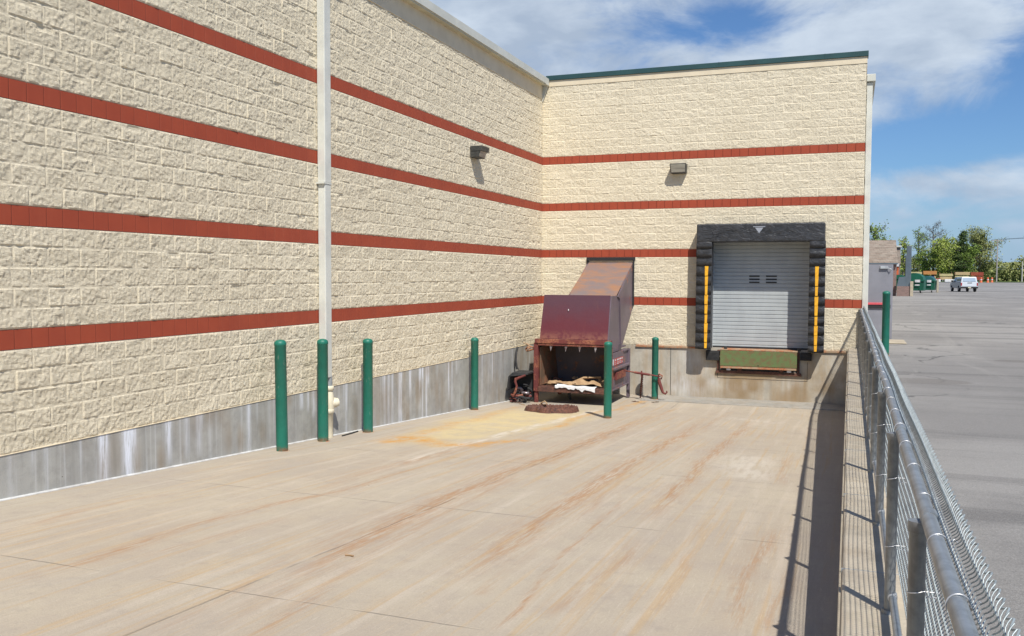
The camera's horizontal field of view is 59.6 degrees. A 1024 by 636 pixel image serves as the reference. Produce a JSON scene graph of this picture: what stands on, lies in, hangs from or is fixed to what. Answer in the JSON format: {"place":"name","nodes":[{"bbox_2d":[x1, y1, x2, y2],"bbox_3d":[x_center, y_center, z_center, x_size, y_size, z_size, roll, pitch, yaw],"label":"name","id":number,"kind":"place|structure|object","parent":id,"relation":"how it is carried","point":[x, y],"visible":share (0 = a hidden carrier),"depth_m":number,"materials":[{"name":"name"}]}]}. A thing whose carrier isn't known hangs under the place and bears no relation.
{"place":"outdoors","nodes":[
{"label":"outdoors","id":0,"kind":"place"},
{"bbox_2d":[0,391,844,635],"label":"loading ramp","id":1,"kind":"structure","parent":0,"point":[638,518],"depth_m":7.71,"materials":[{"name":"concrete"}]},
{"bbox_2d":[274,340,289,451],"bbox_3d":[-3.198,1.098,12.394,0.210,1.603,0.210,1,3,21],"label":"bollard","id":2,"kind":"object","parent":1,"relation":"on","point":[281,396],"visible":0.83,"depth_m":12.33,"materials":[{"name":"green metal"}]},
{"bbox_2d":[317,339,329,441],"bbox_3d":[-2.853,1.113,13.489,0.210,1.603,0.210,1,3,7],"label":"bollard","id":3,"kind":"object","parent":1,"relation":"on","point":[322,373],"visible":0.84,"depth_m":13.43,"materials":[{"name":"green metal"}]},
{"bbox_2d":[363,338,373,432],"bbox_3d":[-2.374,1.135,14.732,0.210,1.603,0.210,-1,3,-31],"label":"bollard","id":4,"kind":"object","parent":1,"relation":"on","point":[367,385],"visible":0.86,"depth_m":14.67,"materials":[{"name":"green metal"}]},
{"bbox_2d":[470,337,478,409],"bbox_3d":[-0.798,1.213,19.083,0.210,1.603,0.210,2,3,38],"label":"bollard","id":5,"kind":"object","parent":1,"relation":"on","point":[474,373],"visible":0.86,"depth_m":19.02,"materials":[{"name":"green metal"}]},
{"bbox_2d":[507,370,533,402],"bbox_3d":[0.195,1.639,21.273,0.567,0.722,0.722,1,3,21],"label":"scrap drive unit","id":6,"kind":"object","parent":1,"relation":"on","point":[521,382],"visible":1,"depth_m":21.32,"materials":[{"name":"black metal"}]},
{"bbox_2d":[524,404,578,413],"bbox_3d":[0.861,1.947,19.301,1.129,0.188,1.244,1,3,21],"label":"rusty plate","id":7,"kind":"object","parent":1,"relation":"on","point":[563,409],"visible":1,"depth_m":19.01,"materials":[{"name":"metal"}]},
{"bbox_2d":[523,257,667,401],"bbox_3d":[2.178,0.248,22.022,3.283,3.520,2.520,1,3,21],"label":"trash compactor","id":8,"kind":"object","parent":1,"relation":"on","point":[589,315],"visible":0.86,"depth_m":21.61,"materials":[{"name":"metal"}]},
{"bbox_2d":[549,376,562,380],"bbox_3d":[1.057,1.542,21.919,0.310,0.207,0.309,1,3,21],"label":"carton scrap","id":9,"kind":"object","parent":8,"relation":"in","point":[555,378],"visible":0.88,"depth_m":21.91,"materials":[{"name":"cardboard"}]},
{"bbox_2d":[545,380,575,384],"bbox_3d":[1.229,1.567,21.530,0.805,0.142,0.357,2,3,35],"label":"cardboard sheet","id":10,"kind":"object","parent":8,"relation":"in","point":[563,382],"visible":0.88,"depth_m":21.40,"materials":[{"name":"brown cardboard"}]},
{"bbox_2d":[555,384,595,392],"bbox_3d":[1.507,1.657,21.079,0.980,0.142,0.200,1,3,21],"label":"paper sheet","id":11,"kind":"object","parent":8,"relation":"on","point":[583,388],"visible":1,"depth_m":21.00,"materials":[{"name":"white paper"}]},
{"bbox_2d":[551,376,600,383],"bbox_3d":[1.530,1.493,21.376,1.193,0.200,0.137,0,3,5],"label":"cardboard roll","id":12,"kind":"object","parent":8,"relation":"in","point":[578,379],"visible":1,"depth_m":21.37,"materials":[{"name":"brown cardboard"}]},
{"bbox_2d":[574,378,603,387],"bbox_3d":[1.921,1.544,21.378,0.954,0.211,0.556,0,3,4],"label":"cardboard sheet","id":13,"kind":"object","parent":8,"relation":"in","point":[580,381],"visible":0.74,"depth_m":21.27,"materials":[{"name":"brown cardboard"}]},
{"bbox_2d":[604,341,611,418],"bbox_3d":[1.933,1.272,18.021,0.210,1.603,0.210,-1,3,-29],"label":"bollard","id":14,"kind":"object","parent":1,"relation":"on","point":[607,379],"visible":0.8,"depth_m":17.96,"materials":[{"name":"green metal"}]},
{"bbox_2d":[640,394,844,410],"bbox_3d":[5.543,2.139,21.582,4.755,0.238,0.993,1,3,21],"label":"dock apron","id":15,"kind":"object","parent":1,"relation":"on","point":[759,403],"visible":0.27,"depth_m":21.44,"materials":[{"name":"concrete"}]},
{"bbox_2d":[651,337,658,399],"bbox_3d":[3.512,1.254,21.950,0.210,1.579,0.210,-1,3,-25],"label":"bollard","id":16,"kind":"object","parent":15,"relation":"on","point":[655,353],"visible":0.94,"depth_m":21.89,"materials":[{"name":"green metal"}]},
{"bbox_2d":[429,0,1023,269],"label":"sky","id":17,"kind":"structure","parent":0,"point":[947,146],"materials":[{"name":"blue"}]},
{"bbox_2d":[869,240,897,295],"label":"shingled building","id":18,"kind":"structure","parent":0,"point":[882,251],"depth_m":82.47,"materials":[{"name":"brown brick"}]},
{"bbox_2d":[896,246,901,291],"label":"store wing","id":19,"kind":"structure","parent":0,"point":[899,259],"depth_m":104.14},
{"bbox_2d":[905,246,911,280],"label":"slate screen","id":20,"kind":"object","parent":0,"point":[908,257],"visible":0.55,"depth_m":93.72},
{"bbox_2d":[885,282,1023,635],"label":"parking lot","id":21,"kind":"structure","parent":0,"point":[957,360],"depth_m":11.94,"materials":[{"name":"grey asphalt"}]},
{"bbox_2d":[0,0,868,500],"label":"retail building","id":22,"kind":"structure","parent":21,"relation":"on","point":[158,240],"depth_m":14.69,"materials":[{"name":"beige brick"}]},
{"bbox_2d":[316,0,339,437],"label":"downspout","id":23,"kind":"object","parent":22,"relation":"attached to","point":[324,183],"visible":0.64,"depth_m":13.68,"materials":[{"name":"paint"}]},
{"bbox_2d":[470,145,488,158],"bbox_3d":[-0.696,-3.559,19.230,0.291,0.240,0.410,1,3,21],"label":"wall light","id":24,"kind":"object","parent":22,"relation":"attached to","point":[479,152],"visible":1,"depth_m":19.08,"materials":[{"name":"grey metal"}]},
{"bbox_2d":[515,347,518,368],"bbox_3d":[0.115,0.978,21.866,0.079,0.540,0.255,0,3,4],"label":"hose","id":25,"kind":"object","parent":22,"relation":"attached to","point":[516,351],"visible":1,"depth_m":21.79,"materials":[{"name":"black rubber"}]},
{"bbox_2d":[670,163,687,173],"bbox_3d":[4.138,-3.712,22.221,0.399,0.235,0.277,1,3,21],"label":"wall light","id":26,"kind":"object","parent":22,"relation":"attached to","point":[678,168],"visible":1,"depth_m":22.13,"materials":[{"name":"grey metal"}]},
{"bbox_2d":[706,346,811,376],"bbox_3d":[6.155,1.032,22.242,2.490,0.680,1.046,1,3,21],"label":"dock leveler","id":27,"kind":"object","parent":22,"relation":"attached to","point":[755,361],"visible":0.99,"depth_m":21.79,"materials":[{"name":"metal"}]},
{"bbox_2d":[695,222,825,352],"bbox_3d":[5.971,-0.744,21.569,2.990,3.059,0.408,1,3,21],"label":"dock seal","id":28,"kind":"object","parent":22,"relation":"attached to","point":[710,235],"visible":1,"depth_m":21.32,"materials":[{"name":"black plastic"}]},
{"bbox_2d":[713,242,809,349],"bbox_3d":[6.154,-0.571,22.120,2.370,2.668,0.035,1,3,21],"label":"roll up door","id":29,"kind":"structure","parent":22,"relation":"in","point":[761,293],"depth_m":22.11,"materials":[{"name":"metal"}]},
{"bbox_2d":[862,74,875,311],"bbox_3d":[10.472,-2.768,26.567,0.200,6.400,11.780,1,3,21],"label":"downspout","id":30,"kind":"object","parent":22,"relation":"attached to","point":[870,80],"visible":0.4,"depth_m":21.11,"materials":[{"name":"paint"}]},
{"bbox_2d":[862,264,892,338],"bbox_3d":[10.123,-0.444,24.825,0.810,2.080,0.134,1,3,21],"label":"steel door","id":31,"kind":"structure","parent":22,"relation":"attached to","point":[880,279],"depth_m":24.82,"materials":[{"name":"grey paint"}]},
{"bbox_2d":[836,348,906,635],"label":"retaining wall","id":32,"kind":"structure","parent":21,"relation":"on","point":[861,583],"depth_m":5.71,"materials":[{"name":"concrete"}]},
{"bbox_2d":[857,306,1020,635],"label":"chain link fence","id":33,"kind":"object","parent":32,"relation":"on","point":[881,382],"visible":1,"depth_m":3.59,"materials":[{"name":"metal"}]},
{"bbox_2d":[869,219,892,239],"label":"broadleaf tree","id":34,"kind":"object","parent":21,"relation":"on","point":[874,231],"visible":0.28,"depth_m":149.35,"materials":[{"name":"green plant"}]},
{"bbox_2d":[882,291,890,355],"bbox_3d":[8.362,0.141,20.009,0.210,1.491,0.210,0,3,-2],"label":"bollard","id":35,"kind":"object","parent":21,"relation":"on","point":[885,316],"visible":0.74,"depth_m":19.94,"materials":[{"name":"green metal"}]},
{"bbox_2d":[881,339,906,343],"bbox_3d":[10.031,0.629,24.163,1.090,0.031,1.320,1,3,21],"label":"doorstep","id":36,"kind":"object","parent":21,"relation":"on","point":[893,341],"visible":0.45,"depth_m":23.88,"materials":[{"name":"beige concrete"}]},
{"bbox_2d":[896,275,904,289],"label":"dumpster","id":37,"kind":"object","parent":21,"relation":"on","point":[897,277],"visible":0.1,"depth_m":99.35,"materials":[{"name":"green metal"}]},
{"bbox_2d":[896,276,912,295],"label":"bin enclosure","id":38,"kind":"object","parent":21,"relation":"on","point":[904,286],"visible":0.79,"depth_m":81.18,"materials":[{"name":"brown brick"}]},
{"bbox_2d":[911,273,925,292],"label":"dumpster","id":39,"kind":"object","parent":21,"relation":"on","point":[919,281],"visible":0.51,"depth_m":96.09,"materials":[{"name":"green metal"}]},
{"bbox_2d":[919,276,936,292],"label":"dumpster","id":40,"kind":"object","parent":21,"relation":"on","point":[931,283],"visible":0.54,"depth_m":99.95,"materials":[{"name":"green metal"}]},
{"bbox_2d":[936,279,938,292],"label":"tan post","id":41,"kind":"object","parent":21,"relation":"on","point":[937,286],"visible":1,"depth_m":100.29,"materials":[{"name":"beige concrete"}]},
{"bbox_2d":[950,277,977,291],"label":"pickup truck","id":42,"kind":"object","parent":21,"relation":"on","point":[959,283],"visible":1,"depth_m":105.39,"materials":[{"name":"white paint"}]},
{"bbox_2d":[900,270,1023,280],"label":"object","id":43,"kind":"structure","parent":0,"point":[976,276],"depth_m":241.19,"materials":[{"name":"green plant"}]},
{"bbox_2d":[900,250,1023,280],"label":"scrub wood","id":44,"kind":"object","parent":43,"relation":"on","point":[1010,268],"visible":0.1,"depth_m":235.40,"materials":[{"name":"green plant"}]},
{"bbox_2d":[941,281,1023,281],"bbox_3d":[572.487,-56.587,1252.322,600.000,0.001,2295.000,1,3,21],"label":"grass verge","id":45,"kind":"object","parent":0,"point":[998,281],"depth_m":232.52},
{"bbox_2d":[899,236,915,275],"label":"broadleaf tree","id":46,"kind":"object","parent":45,"relation":"on","point":[904,251],"visible":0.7,"depth_m":229.76,"materials":[{"name":"green plant"}]},
{"bbox_2d":[911,226,929,271],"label":"broadleaf tree","id":47,"kind":"object","parent":45,"relation":"on","point":[918,240],"visible":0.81,"depth_m":231.40,"materials":[{"name":"green plant"}]},
{"bbox_2d":[912,250,934,275],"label":"broadleaf tree","id":48,"kind":"object","parent":45,"relation":"on","point":[925,267],"visible":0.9,"depth_m":227.12,"materials":[{"name":"green plant"}]},
{"bbox_2d":[920,220,950,275],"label":"broadleaf tree","id":49,"kind":"object","parent":45,"relation":"on","point":[940,233],"visible":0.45,"depth_m":234.79,"materials":[{"name":"green plant"}]},
{"bbox_2d":[918,238,961,280],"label":"broadleaf tree","id":50,"kind":"object","parent":45,"relation":"on","point":[940,251],"visible":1,"depth_m":223.40,"materials":[{"name":"green plant"}]},
{"bbox_2d":[934,234,957,278],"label":"broadleaf tree","id":51,"kind":"object","parent":45,"relation":"on","point":[952,240],"visible":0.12,"depth_m":229.39,"materials":[{"name":"green plant"}]},
{"bbox_2d":[948,230,974,276],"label":"evergreen tree","id":52,"kind":"object","parent":45,"relation":"on","point":[962,239],"visible":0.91,"depth_m":221.55,"materials":[{"name":"green plant"}]},
{"bbox_2d":[950,242,982,276],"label":"broadleaf tree","id":53,"kind":"object","parent":45,"relation":"on","point":[972,252],"visible":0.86,"depth_m":221.54,"materials":[{"name":"green plant"}]},
{"bbox_2d":[953,223,1009,281],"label":"broadleaf tree","id":54,"kind":"object","parent":45,"relation":"on","point":[976,236],"visible":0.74,"depth_m":225.21,"materials":[{"name":"green plant"}]},
{"bbox_2d":[991,239,1003,281],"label":"utility pole","id":55,"kind":"object","parent":45,"relation":"on","point":[997,240],"visible":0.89,"depth_m":204.72,"materials":[{"name":"grey wood"}]},
{"bbox_2d":[1021,261,1022,281],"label":"utility pole","id":56,"kind":"object","parent":45,"relation":"on","point":[1022,273],"visible":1,"depth_m":224.85,"materials":[{"name":"grey wood"}]},
{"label":"lumber rack","id":57,"kind":"object","parent":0,"visible":0},
{"bbox_2d":[970,272,983,275],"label":"lumber stack","id":58,"kind":"object","parent":57,"relation":"on","point":[976,273],"visible":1,"depth_m":196.96,"materials":[{"name":"brown wood"}]},
{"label":"lumber stack","id":59,"kind":"object","parent":57,"relation":"on","visible":0},
{"bbox_2d":[955,272,969,274],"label":"lumber stack","id":60,"kind":"object","parent":59,"relation":"on","point":[962,273],"visible":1,"depth_m":197.94,"materials":[{"name":"brown wood"}]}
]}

